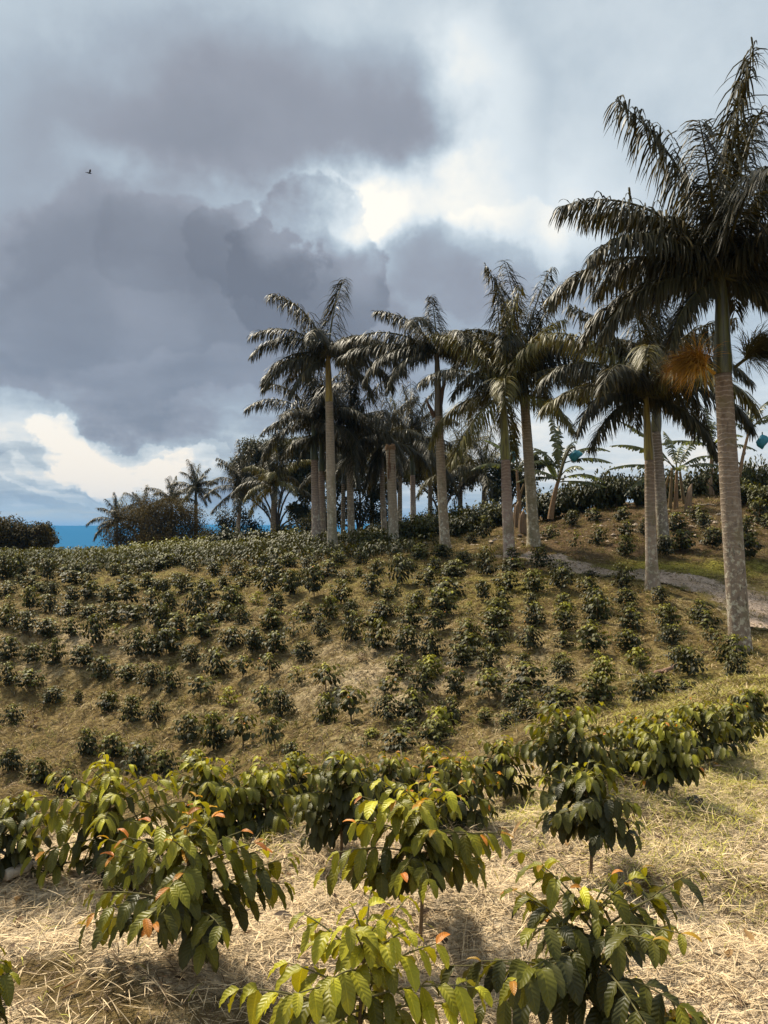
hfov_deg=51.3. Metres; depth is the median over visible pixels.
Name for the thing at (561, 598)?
coffee bush
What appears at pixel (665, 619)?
coffee bush
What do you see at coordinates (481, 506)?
coffee shrub
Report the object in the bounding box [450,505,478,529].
coffee shrub
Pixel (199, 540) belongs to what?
coffee shrub
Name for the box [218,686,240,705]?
coffee bush
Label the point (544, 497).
coffee shrub
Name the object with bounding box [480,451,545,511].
broadleaf tree
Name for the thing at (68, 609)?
coffee bush
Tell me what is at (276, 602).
coffee bush
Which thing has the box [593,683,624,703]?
coffee bush
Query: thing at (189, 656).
coffee bush
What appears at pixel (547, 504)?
coffee shrub
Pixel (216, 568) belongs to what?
coffee bush
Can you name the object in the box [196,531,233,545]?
coffee shrub
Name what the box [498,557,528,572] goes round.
coffee bush
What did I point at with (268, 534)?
coffee shrub
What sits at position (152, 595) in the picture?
coffee bush
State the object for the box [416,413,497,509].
distant palm
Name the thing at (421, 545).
coffee bush
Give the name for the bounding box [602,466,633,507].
coffee shrub
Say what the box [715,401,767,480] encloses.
banana plant
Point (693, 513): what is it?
coffee bush
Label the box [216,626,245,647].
coffee bush
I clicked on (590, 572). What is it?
coffee bush
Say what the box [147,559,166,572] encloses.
coffee bush
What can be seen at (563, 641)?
coffee bush
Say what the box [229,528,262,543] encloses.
coffee shrub
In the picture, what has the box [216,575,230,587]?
coffee bush
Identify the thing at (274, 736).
coffee bush
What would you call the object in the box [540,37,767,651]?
royal palm
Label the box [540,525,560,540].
coffee bush
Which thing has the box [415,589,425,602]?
coffee bush
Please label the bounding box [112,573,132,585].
coffee bush
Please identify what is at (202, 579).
coffee bush
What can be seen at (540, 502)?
coffee shrub
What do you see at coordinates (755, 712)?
coffee bush
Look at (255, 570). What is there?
coffee bush
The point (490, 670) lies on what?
coffee bush
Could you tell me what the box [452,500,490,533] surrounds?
coffee shrub
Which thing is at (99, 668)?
coffee bush
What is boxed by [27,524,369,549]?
sea
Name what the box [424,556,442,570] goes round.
coffee bush
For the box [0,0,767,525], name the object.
sky
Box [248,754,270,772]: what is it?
coffee bush
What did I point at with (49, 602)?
coffee bush
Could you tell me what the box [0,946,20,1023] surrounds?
coffee bush
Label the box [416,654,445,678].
coffee bush
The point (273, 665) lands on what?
coffee bush
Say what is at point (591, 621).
coffee bush
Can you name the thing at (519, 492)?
banana plant
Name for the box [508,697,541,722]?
coffee bush
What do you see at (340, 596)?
coffee bush
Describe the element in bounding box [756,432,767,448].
fruit bag
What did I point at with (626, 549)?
coffee bush
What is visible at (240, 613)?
coffee bush
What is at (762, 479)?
coffee shrub
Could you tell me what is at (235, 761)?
coffee bush
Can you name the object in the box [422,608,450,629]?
coffee bush
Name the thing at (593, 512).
coffee bush
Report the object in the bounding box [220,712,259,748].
coffee bush
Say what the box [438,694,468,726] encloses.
coffee bush
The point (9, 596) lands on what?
coffee bush
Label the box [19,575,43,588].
coffee bush
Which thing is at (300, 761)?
coffee bush
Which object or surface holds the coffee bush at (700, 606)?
on the ground at (76, 680)
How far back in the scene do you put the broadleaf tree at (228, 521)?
53.62 m
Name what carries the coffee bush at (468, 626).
on the ground at (76, 680)
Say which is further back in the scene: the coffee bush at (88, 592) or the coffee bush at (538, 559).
the coffee bush at (88, 592)
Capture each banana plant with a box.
[471,423,559,513]
[511,417,612,519]
[608,422,718,509]
[662,406,756,475]
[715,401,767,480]
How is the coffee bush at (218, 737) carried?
on the ground at (76, 680)
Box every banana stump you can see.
[513,501,519,526]
[518,509,526,532]
[684,484,691,511]
[706,476,714,494]
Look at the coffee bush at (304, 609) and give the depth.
19.67 m
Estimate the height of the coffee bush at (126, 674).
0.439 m
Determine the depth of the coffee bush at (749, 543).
24.59 m
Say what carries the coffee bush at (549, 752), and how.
on the ground at (76, 680)
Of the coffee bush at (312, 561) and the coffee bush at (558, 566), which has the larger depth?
the coffee bush at (312, 561)
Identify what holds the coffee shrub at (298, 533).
on the ground at (76, 680)
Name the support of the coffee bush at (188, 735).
on the ground at (76, 680)
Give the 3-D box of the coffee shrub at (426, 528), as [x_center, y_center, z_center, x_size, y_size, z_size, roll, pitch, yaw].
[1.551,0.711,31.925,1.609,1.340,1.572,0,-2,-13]
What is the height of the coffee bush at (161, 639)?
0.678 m
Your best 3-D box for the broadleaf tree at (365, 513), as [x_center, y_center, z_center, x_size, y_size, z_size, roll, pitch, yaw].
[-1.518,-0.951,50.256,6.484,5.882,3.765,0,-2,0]
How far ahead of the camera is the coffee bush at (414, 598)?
18.90 m
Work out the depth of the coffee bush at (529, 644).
15.14 m
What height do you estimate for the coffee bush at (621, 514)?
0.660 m
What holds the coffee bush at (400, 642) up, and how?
on the ground at (76, 680)
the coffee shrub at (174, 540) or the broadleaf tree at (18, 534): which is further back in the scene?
the broadleaf tree at (18, 534)
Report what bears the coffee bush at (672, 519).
on the ground at (76, 680)
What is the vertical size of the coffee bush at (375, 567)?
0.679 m
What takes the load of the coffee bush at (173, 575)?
on the ground at (76, 680)
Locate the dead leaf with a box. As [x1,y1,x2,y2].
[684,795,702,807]
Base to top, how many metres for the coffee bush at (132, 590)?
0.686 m
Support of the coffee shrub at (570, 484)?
on the ground at (76, 680)
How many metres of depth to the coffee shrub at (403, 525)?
32.72 m
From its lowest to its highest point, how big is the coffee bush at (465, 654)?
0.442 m
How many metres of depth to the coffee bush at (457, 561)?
22.67 m
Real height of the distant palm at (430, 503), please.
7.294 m
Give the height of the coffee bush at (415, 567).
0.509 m
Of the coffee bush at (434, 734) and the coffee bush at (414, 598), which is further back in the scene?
the coffee bush at (414, 598)
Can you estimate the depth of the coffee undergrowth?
30.53 m
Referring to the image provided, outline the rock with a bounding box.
[1,850,47,880]
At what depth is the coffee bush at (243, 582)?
23.79 m
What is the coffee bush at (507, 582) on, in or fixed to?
on the ground at (76, 680)
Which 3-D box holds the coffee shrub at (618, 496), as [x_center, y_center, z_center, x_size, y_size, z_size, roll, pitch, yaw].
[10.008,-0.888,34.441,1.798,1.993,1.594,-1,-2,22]
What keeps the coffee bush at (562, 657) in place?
on the ground at (76, 680)
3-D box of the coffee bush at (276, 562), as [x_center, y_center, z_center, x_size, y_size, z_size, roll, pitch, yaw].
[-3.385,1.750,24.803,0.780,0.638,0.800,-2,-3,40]
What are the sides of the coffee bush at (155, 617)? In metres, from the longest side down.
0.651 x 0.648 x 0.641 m
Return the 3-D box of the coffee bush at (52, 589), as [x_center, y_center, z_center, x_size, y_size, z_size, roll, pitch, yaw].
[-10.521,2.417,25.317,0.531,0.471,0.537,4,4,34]
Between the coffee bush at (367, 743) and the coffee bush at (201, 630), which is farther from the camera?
the coffee bush at (201, 630)
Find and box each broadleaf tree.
[0,513,58,552]
[41,521,60,547]
[191,501,268,539]
[227,434,311,530]
[276,509,326,535]
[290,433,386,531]
[309,457,404,530]
[396,462,479,508]
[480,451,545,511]
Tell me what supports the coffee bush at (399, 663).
on the ground at (76, 680)
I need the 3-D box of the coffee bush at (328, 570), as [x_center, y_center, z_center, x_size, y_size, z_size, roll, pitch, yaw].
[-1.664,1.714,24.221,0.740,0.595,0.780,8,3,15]
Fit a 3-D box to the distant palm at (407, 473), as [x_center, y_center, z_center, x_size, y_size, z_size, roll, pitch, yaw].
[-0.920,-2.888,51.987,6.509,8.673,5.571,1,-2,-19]
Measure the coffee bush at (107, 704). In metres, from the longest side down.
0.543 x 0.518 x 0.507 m
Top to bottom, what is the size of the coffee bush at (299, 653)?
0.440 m
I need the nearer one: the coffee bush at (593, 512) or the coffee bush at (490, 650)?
the coffee bush at (490, 650)
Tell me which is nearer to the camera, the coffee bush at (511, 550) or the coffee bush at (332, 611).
the coffee bush at (332, 611)
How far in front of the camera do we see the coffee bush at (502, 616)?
16.39 m
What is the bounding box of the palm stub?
[385,444,399,545]
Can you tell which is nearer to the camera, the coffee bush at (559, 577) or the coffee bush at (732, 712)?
the coffee bush at (732, 712)
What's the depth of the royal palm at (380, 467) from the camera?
35.90 m
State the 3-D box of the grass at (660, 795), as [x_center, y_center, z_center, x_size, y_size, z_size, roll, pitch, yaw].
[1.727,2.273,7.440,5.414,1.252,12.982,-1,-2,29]
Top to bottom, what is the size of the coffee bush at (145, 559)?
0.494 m
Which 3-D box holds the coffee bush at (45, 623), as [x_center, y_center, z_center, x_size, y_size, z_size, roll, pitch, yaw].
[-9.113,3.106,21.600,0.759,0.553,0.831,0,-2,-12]
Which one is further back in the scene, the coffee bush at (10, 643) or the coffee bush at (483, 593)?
the coffee bush at (10, 643)
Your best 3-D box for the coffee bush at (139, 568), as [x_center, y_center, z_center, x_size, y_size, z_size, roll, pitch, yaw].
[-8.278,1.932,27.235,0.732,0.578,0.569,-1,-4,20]
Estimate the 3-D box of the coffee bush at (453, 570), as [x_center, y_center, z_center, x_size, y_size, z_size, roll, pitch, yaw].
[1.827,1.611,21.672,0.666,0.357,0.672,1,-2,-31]
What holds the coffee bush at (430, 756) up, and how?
on the ground at (76, 680)
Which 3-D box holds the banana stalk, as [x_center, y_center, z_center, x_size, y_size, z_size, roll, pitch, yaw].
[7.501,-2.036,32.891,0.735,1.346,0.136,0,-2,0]
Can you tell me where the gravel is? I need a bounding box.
[424,509,767,627]
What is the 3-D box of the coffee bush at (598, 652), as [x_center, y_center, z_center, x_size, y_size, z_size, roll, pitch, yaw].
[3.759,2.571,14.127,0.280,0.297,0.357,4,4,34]
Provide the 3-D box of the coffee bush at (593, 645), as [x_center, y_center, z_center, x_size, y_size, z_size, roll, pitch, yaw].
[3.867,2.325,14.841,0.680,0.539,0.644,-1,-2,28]
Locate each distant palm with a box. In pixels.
[86,491,137,546]
[124,484,157,516]
[144,476,198,516]
[167,459,221,531]
[204,439,270,532]
[230,441,310,533]
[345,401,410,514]
[396,422,480,513]
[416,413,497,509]
[434,417,512,507]
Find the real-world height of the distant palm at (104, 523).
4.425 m
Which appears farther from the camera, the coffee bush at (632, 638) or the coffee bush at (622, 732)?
the coffee bush at (632, 638)
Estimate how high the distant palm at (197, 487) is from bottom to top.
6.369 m
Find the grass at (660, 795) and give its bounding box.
[10,665,767,1023]
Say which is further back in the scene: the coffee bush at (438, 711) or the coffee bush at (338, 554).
the coffee bush at (338, 554)
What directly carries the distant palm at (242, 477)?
on the ground at (76, 680)
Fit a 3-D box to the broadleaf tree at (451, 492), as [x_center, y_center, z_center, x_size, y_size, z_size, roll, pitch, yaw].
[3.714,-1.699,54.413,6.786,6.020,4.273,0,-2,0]
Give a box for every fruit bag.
[569,447,582,461]
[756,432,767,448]
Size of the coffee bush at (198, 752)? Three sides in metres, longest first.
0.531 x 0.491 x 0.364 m
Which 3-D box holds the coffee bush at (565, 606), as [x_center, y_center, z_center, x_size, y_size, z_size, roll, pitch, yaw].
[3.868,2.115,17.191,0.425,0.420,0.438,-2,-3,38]
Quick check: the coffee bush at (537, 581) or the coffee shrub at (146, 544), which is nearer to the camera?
the coffee bush at (537, 581)
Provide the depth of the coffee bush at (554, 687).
12.47 m
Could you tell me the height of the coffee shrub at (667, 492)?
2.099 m
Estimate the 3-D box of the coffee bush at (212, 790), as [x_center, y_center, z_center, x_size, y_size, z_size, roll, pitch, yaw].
[-0.908,1.571,4.347,0.554,0.481,0.571,-1,-2,16]
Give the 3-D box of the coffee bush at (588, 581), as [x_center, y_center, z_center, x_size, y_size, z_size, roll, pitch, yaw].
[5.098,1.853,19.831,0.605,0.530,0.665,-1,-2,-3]
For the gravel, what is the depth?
24.73 m
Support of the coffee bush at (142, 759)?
on the ground at (76, 680)
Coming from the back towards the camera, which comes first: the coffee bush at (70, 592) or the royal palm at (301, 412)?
the royal palm at (301, 412)
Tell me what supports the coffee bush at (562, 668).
on the ground at (76, 680)
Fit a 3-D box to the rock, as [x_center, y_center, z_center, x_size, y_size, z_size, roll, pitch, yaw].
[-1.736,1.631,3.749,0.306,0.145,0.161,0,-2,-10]
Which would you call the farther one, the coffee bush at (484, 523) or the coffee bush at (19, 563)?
the coffee bush at (484, 523)
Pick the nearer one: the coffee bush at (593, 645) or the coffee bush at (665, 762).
the coffee bush at (665, 762)
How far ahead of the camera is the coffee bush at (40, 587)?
25.52 m
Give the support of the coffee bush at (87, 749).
on the ground at (76, 680)
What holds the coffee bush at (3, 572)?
on the ground at (76, 680)
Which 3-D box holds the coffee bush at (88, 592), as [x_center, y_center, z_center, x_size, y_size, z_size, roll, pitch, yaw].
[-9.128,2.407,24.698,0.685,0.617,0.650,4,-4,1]
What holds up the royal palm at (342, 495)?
on the ground at (76, 680)
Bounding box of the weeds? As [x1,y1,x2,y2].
[0,495,767,838]
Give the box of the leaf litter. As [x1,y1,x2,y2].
[1,737,767,1006]
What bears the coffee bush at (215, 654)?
on the ground at (76, 680)
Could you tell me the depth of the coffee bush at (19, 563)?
27.89 m
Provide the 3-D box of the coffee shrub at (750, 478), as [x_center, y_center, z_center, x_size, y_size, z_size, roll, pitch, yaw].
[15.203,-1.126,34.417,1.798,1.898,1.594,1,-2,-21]
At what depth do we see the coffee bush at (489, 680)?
12.65 m
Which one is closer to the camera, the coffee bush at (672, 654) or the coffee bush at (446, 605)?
the coffee bush at (672, 654)
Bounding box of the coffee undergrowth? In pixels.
[0,527,438,573]
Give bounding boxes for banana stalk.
[558,446,574,478]
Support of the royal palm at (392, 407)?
on the ground at (76, 680)
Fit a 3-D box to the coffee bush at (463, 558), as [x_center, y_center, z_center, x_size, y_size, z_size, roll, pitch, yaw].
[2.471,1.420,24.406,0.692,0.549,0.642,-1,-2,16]
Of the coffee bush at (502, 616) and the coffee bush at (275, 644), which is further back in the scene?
the coffee bush at (275, 644)
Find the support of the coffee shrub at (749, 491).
on the ground at (76, 680)
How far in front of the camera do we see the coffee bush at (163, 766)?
13.65 m
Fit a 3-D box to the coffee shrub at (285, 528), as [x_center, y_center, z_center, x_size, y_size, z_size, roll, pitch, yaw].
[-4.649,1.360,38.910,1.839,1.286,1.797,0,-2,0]
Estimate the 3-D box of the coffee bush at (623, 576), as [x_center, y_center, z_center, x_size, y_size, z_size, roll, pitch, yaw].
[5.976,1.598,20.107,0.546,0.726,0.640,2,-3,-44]
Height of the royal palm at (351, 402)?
8.537 m
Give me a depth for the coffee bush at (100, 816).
3.74 m
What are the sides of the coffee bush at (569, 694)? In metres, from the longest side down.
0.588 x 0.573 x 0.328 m
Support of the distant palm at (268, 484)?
on the ground at (76, 680)
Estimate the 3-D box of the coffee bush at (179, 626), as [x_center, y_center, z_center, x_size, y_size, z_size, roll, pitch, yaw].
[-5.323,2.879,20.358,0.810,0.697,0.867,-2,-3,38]
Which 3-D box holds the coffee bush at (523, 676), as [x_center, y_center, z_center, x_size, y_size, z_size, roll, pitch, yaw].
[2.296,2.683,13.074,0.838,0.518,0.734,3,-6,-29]
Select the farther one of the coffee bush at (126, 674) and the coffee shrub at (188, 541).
the coffee shrub at (188, 541)
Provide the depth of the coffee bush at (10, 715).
17.49 m
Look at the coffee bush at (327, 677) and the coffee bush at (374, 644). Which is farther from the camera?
the coffee bush at (374, 644)
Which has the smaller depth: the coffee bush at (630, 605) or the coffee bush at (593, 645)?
the coffee bush at (593, 645)
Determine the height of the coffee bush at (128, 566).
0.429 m
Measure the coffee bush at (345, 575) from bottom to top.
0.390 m
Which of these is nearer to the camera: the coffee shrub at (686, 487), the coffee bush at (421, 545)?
the coffee bush at (421, 545)
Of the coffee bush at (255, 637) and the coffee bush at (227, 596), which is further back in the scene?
the coffee bush at (227, 596)
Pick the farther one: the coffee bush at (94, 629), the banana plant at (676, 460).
the banana plant at (676, 460)
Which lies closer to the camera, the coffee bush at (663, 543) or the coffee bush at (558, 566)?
the coffee bush at (558, 566)
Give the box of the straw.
[0,718,767,1023]
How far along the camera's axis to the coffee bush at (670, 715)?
7.19 m
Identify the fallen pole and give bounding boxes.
[654,663,677,673]
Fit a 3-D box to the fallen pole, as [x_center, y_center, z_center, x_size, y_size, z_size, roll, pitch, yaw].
[4.602,2.570,13.045,0.206,0.141,0.701,-2,-3,37]
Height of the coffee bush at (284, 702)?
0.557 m
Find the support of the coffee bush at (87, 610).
on the ground at (76, 680)
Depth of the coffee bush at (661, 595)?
18.72 m
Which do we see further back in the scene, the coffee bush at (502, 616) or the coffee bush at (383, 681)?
the coffee bush at (502, 616)
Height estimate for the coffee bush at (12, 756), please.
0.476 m
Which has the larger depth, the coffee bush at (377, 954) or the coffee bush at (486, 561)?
the coffee bush at (486, 561)
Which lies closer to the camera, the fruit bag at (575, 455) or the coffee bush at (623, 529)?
the coffee bush at (623, 529)
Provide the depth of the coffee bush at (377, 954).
2.25 m
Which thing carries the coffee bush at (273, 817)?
on the ground at (76, 680)
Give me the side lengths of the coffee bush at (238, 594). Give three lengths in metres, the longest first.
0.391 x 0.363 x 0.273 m
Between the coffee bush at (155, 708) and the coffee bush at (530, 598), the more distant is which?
the coffee bush at (530, 598)
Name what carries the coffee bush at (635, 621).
on the ground at (76, 680)
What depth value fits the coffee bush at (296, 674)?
15.62 m
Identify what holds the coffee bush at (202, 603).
on the ground at (76, 680)
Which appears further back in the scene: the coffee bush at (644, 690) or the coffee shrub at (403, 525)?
the coffee shrub at (403, 525)
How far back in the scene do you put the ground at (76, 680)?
11.57 m
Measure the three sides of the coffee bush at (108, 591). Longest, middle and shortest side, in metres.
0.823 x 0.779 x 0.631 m
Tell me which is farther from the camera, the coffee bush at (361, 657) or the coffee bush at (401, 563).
the coffee bush at (401, 563)
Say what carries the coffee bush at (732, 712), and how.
on the ground at (76, 680)
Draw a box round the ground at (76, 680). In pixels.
[0,492,767,1023]
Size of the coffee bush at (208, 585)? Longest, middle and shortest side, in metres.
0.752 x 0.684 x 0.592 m
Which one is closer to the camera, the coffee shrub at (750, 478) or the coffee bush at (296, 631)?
the coffee bush at (296, 631)
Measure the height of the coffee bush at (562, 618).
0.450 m
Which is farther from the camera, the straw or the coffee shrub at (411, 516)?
the coffee shrub at (411, 516)
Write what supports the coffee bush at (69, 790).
on the ground at (76, 680)
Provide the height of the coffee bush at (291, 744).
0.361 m
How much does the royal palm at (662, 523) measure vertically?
9.723 m
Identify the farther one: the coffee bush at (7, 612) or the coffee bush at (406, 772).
the coffee bush at (7, 612)
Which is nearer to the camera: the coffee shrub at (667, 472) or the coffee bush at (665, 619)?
the coffee bush at (665, 619)
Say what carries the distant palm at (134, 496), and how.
on the ground at (76, 680)
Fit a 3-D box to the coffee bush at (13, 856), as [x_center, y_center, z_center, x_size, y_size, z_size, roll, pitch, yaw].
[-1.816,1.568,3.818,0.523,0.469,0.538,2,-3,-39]
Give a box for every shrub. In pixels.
[127,540,150,547]
[163,536,191,546]
[185,535,198,544]
[185,535,210,544]
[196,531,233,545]
[214,523,252,541]
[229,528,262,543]
[248,528,278,541]
[258,528,293,538]
[271,527,302,540]
[286,528,311,544]
[355,504,465,531]
[398,514,427,539]
[403,513,438,541]
[406,512,429,523]
[413,508,438,537]
[438,509,475,537]
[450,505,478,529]
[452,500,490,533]
[470,498,500,527]
[482,502,513,527]
[521,487,550,520]
[525,488,559,518]
[537,487,565,520]
[550,479,584,517]
[559,475,582,496]
[567,473,602,513]
[583,466,615,510]
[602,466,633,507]
[604,469,638,508]
[620,468,644,506]
[627,464,668,485]
[633,470,674,501]
[664,464,684,495]
[665,471,696,500]
[679,467,713,495]
[689,460,718,490]
[701,459,719,494]
[717,472,759,486]
[738,452,763,477]
[740,477,762,504]
[741,457,767,488]
[743,480,766,501]
[745,483,767,509]
[756,454,767,488]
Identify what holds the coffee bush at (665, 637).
on the ground at (76, 680)
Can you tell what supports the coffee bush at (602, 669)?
on the ground at (76, 680)
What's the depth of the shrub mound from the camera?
57.62 m
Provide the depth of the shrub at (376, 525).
46.84 m
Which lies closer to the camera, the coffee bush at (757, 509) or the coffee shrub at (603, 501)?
the coffee bush at (757, 509)
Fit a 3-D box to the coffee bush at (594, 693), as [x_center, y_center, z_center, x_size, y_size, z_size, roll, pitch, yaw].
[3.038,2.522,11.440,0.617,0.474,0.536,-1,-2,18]
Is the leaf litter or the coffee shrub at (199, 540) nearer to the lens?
the leaf litter
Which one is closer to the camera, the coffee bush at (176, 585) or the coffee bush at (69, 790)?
the coffee bush at (69, 790)
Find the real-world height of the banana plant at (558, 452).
4.512 m
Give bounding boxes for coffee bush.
[0,552,17,579]
[0,580,19,597]
[0,603,19,626]
[0,634,21,660]
[0,661,18,685]
[0,703,25,724]
[0,746,23,771]
[0,790,63,879]
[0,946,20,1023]
[1,594,16,606]
[5,553,28,578]
[7,610,39,632]
[10,668,47,687]
[12,574,25,583]
[16,752,195,894]
[18,585,41,609]
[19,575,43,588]
[19,643,45,663]
[20,567,42,579]
[23,708,41,727]
[24,757,52,783]
[29,617,61,636]
[33,581,47,592]
[37,685,67,703]
[38,593,61,612]
[39,558,57,580]
[39,636,67,664]
[43,581,61,593]
[46,768,82,797]
[52,564,72,576]
[53,599,82,615]
[57,570,84,584]
[59,585,80,600]
[61,616,82,636]
[66,644,95,667]
[68,562,85,573]
[72,689,83,702]
[75,726,102,754]
[76,604,104,618]
[77,792,299,974]
[78,572,99,584]
[78,580,101,598]
[78,613,110,644]
[85,563,99,573]
[86,654,116,679]
[94,583,121,604]
[95,690,119,712]
[98,731,129,758]
[99,602,126,621]
[105,623,127,645]
[108,563,124,575]
[111,663,141,681]
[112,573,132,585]
[112,581,140,603]
[117,564,135,575]
[117,603,147,621]
[117,694,146,721]
[119,626,155,655]
[119,741,159,775]
[130,560,151,575]
[132,662,167,688]
[134,558,154,569]
[136,572,157,587]
[141,586,163,612]
[141,634,163,656]
[143,701,166,723]
[145,604,170,626]
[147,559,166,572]
[148,579,166,590]
[148,748,182,775]
[151,553,180,569]
[151,627,183,654]
[151,749,268,848]
[156,601,171,627]
[156,664,183,693]
[157,590,178,611]
[158,578,171,590]
[161,610,194,638]
[168,572,189,583]
[170,554,188,567]
[170,574,197,594]
[171,711,204,744]
[179,589,212,617]
[179,643,204,664]
[180,748,206,769]
[183,674,220,696]
[185,560,202,571]
[185,612,220,638]
[195,579,220,598]
[196,577,205,588]
[196,710,232,750]
[197,646,231,677]
[204,561,223,575]
[205,600,234,623]
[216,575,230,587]
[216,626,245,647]
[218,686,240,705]
[219,886,492,1023]
[220,584,244,605]
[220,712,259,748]
[220,756,309,845]
[223,560,249,578]
[228,655,256,678]
[228,756,242,771]
[230,605,252,624]
[232,576,251,586]
[232,593,244,604]
[243,625,267,650]
[246,566,263,580]
[246,684,274,711]
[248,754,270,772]
[249,591,264,604]
[252,567,281,591]
[254,652,283,677]
[255,553,275,566]
[258,607,285,630]
[258,716,289,747]
[260,559,289,576]
[261,630,289,653]
[267,686,295,717]
[268,592,286,610]
[277,751,326,820]
[278,552,299,567]
[278,568,303,594]
[280,611,307,637]
[281,739,306,763]
[284,666,309,683]
[290,640,317,659]
[292,750,388,858]
[294,601,318,619]
[296,569,310,582]
[300,554,318,570]
[301,564,327,596]
[309,662,344,692]
[310,615,331,637]
[312,692,339,726]
[313,771,513,936]
[315,595,341,618]
[317,559,341,577]
[325,686,370,723]
[328,578,354,602]
[330,551,347,566]
[336,569,351,581]
[338,610,364,641]
[341,598,360,618]
[350,567,364,578]
[352,551,369,564]
[353,750,418,809]
[354,652,368,661]
[357,730,374,748]
[359,572,383,593]
[360,617,394,650]
[362,613,387,624]
[364,728,378,736]
[366,599,398,617]
[367,558,386,577]
[369,694,405,720]
[376,676,404,695]
[377,725,419,752]
[379,587,397,600]
[383,653,415,675]
[384,552,414,583]
[389,624,423,653]
[390,584,402,596]
[392,602,426,628]
[394,687,432,720]
[401,718,419,729]
[401,744,455,804]
[402,558,419,571]
[403,592,424,609]
[404,660,440,694]
[410,542,431,556]
[410,546,427,560]
[411,565,444,586]
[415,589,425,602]
[416,630,445,656]
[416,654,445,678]
[416,718,457,743]
[419,751,503,831]
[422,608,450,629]
[422,705,457,738]
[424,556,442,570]
[425,587,459,615]
[428,577,466,596]
[429,544,450,558]
[431,544,454,557]
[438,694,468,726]
[440,849,709,1023]
[441,559,468,576]
[441,565,463,577]
[443,643,478,667]
[444,668,466,696]
[448,632,484,655]
[451,618,483,640]
[453,550,476,566]
[462,601,474,614]
[464,532,479,543]
[469,735,535,800]
[470,545,499,574]
[470,674,505,699]
[474,515,495,537]
[474,580,490,598]
[475,643,503,669]
[476,667,504,685]
[476,707,494,722]
[478,626,512,650]
[479,607,513,628]
[480,597,515,618]
[491,571,522,589]
[491,586,513,606]
[494,711,518,731]
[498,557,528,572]
[499,660,549,690]
[499,682,533,706]
[504,547,521,559]
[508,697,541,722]
[512,701,633,789]
[513,625,546,649]
[514,652,530,664]
[518,601,546,627]
[521,568,548,593]
[523,592,539,603]
[526,546,554,568]
[526,759,645,873]
[534,683,566,700]
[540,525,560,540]
[543,688,581,709]
[545,559,570,575]
[546,652,575,669]
[547,566,577,588]
[548,659,578,679]
[552,601,576,616]
[552,610,578,631]
[552,630,575,648]
[554,592,575,610]
[561,509,579,525]
[563,530,583,547]
[573,622,612,649]
[574,672,616,704]
[576,576,600,595]
[580,587,610,607]
[580,619,599,632]
[581,569,600,577]
[581,594,614,622]
[584,508,603,521]
[586,525,608,545]
[589,650,604,664]
[590,655,615,678]
[592,721,653,780]
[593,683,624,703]
[602,712,667,752]
[608,561,637,588]
[611,607,644,629]
[612,506,631,522]
[612,587,639,604]
[613,628,643,648]
[614,534,635,556]
[615,715,713,796]
[617,519,635,538]
[620,602,640,617]
[624,647,650,666]
[627,673,659,702]
[634,656,646,671]
[637,517,644,534]
[639,1002,710,1023]
[643,671,673,691]
[645,708,699,731]
[650,586,669,600]
[651,606,674,616]
[653,603,682,628]
[654,623,687,643]
[657,534,679,555]
[663,644,692,661]
[667,645,707,675]
[667,678,698,694]
[667,697,749,763]
[668,512,688,529]
[670,529,698,550]
[684,504,708,518]
[685,609,724,629]
[688,598,716,618]
[694,512,711,527]
[698,526,722,547]
[700,628,725,643]
[704,697,767,749]
[708,633,753,662]
[723,652,752,677]
[729,688,767,726]
[742,514,758,538]
[743,531,764,560]
[745,497,767,521]
[758,514,767,528]
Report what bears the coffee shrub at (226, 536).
on the ground at (76, 680)
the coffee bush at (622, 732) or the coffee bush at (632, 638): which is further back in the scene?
the coffee bush at (632, 638)
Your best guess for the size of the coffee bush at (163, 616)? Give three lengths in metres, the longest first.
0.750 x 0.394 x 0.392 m
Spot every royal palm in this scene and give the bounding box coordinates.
[242,345,371,542]
[247,277,410,546]
[259,371,365,541]
[292,424,386,532]
[293,365,409,538]
[324,396,431,540]
[334,294,500,547]
[363,381,465,520]
[374,393,450,524]
[413,285,595,558]
[437,260,607,546]
[531,284,765,592]
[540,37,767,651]
[581,300,756,546]
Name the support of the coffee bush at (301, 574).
on the ground at (76, 680)
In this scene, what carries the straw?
on the ground at (76, 680)
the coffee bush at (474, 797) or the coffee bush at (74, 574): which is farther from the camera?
the coffee bush at (74, 574)
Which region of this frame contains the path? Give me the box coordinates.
[494,551,767,629]
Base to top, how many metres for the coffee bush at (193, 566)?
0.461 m
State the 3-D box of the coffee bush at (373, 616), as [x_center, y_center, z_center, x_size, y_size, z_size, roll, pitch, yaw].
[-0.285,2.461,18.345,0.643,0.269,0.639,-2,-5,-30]
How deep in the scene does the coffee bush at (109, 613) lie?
21.96 m
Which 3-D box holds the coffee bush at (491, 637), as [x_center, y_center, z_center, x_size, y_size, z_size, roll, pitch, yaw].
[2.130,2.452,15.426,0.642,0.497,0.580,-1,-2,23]
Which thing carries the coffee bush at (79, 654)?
on the ground at (76, 680)
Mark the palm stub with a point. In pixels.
(392, 493)
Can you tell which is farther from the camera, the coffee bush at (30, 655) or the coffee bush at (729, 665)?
the coffee bush at (30, 655)
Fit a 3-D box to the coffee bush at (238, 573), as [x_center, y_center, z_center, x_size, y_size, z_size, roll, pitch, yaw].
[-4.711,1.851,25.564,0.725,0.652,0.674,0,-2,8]
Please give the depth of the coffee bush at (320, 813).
3.96 m
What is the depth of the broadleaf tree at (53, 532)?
51.81 m
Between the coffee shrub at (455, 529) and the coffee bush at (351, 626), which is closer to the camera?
the coffee bush at (351, 626)

